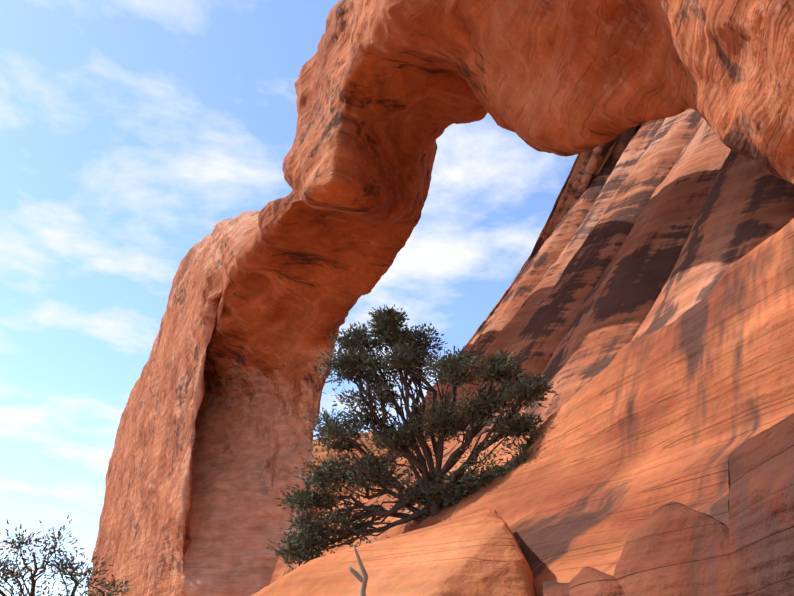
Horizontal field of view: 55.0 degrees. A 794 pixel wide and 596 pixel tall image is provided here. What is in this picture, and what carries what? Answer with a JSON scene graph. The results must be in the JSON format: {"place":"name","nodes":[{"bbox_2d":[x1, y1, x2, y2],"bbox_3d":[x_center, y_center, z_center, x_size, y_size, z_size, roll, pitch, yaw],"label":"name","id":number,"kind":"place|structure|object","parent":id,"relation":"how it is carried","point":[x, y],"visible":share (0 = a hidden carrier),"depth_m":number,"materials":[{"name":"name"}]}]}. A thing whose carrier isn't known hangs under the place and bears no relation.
{"place":"outdoors","nodes":[
{"label":"outdoors","id":0,"kind":"place"},
{"bbox_2d":[0,0,577,595],"label":"sky","id":1,"kind":"structure","parent":0,"point":[130,129],"materials":[{"name":"blue"}]},
{"bbox_2d":[309,432,387,518],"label":"dome","id":2,"kind":"structure","parent":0,"point":[319,453],"depth_m":77.23,"materials":[{"name":"stone"}]},
{"bbox_2d":[88,0,793,595],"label":"arch wall","id":3,"kind":"structure","parent":0,"point":[214,440],"depth_m":14.84,"materials":[{"name":"stone"}]},
{"bbox_2d":[380,109,793,466],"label":"fluted wall","id":4,"kind":"structure","parent":0,"point":[650,226],"depth_m":12.33,"materials":[{"name":"stone"}]},
{"label":"ground","id":5,"kind":"structure","parent":0,"visible":0},
{"bbox_2d":[269,218,793,595],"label":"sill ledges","id":6,"kind":"object","parent":5,"relation":"on","point":[636,432],"visible":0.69,"depth_m":5.32,"materials":[{"name":"stone"}]},
{"bbox_2d":[0,515,133,595],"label":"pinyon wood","id":7,"kind":"object","parent":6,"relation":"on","point":[17,575],"visible":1,"depth_m":7.90,"materials":[{"name":"green plant"}]},
{"bbox_2d":[251,508,535,595],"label":"boulder","id":8,"kind":"object","parent":6,"relation":"on","point":[479,553],"visible":0.98,"depth_m":4.32,"materials":[{"name":"stone"}]},
{"bbox_2d":[349,544,367,595],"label":"dead branch","id":9,"kind":"object","parent":8,"relation":"attached to","point":[363,580],"visible":1,"depth_m":3.36,"materials":[{"name":"grey wood"}]},
{"bbox_2d":[266,304,558,570],"bbox_3d":[0.260,1.545,7.953,3.535,3.106,1.435,-10,-30,19],"label":"juniper wood","id":10,"kind":"object","parent":6,"relation":"on","point":[431,491],"visible":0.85,"depth_m":7.99,"materials":[{"name":"green plant"}]},
{"bbox_2d":[542,581,569,595],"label":"boulder","id":11,"kind":"object","parent":6,"relation":"on","point":[551,588],"visible":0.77,"depth_m":3.91,"materials":[{"name":"stone"}]},
{"bbox_2d":[569,566,624,595],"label":"boulder","id":12,"kind":"object","parent":6,"relation":"on","point":[587,581],"visible":0.81,"depth_m":3.33,"materials":[{"name":"stone"}]},
{"bbox_2d":[614,501,750,595],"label":"boulder","id":13,"kind":"object","parent":6,"relation":"on","point":[673,548],"visible":0.9,"depth_m":3.09,"materials":[{"name":"stone"}]},
{"bbox_2d":[728,413,793,595],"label":"edge rock","id":14,"kind":"object","parent":6,"relation":"on","point":[761,500],"visible":0.85,"depth_m":2.67,"materials":[{"name":"stone"}]}
]}

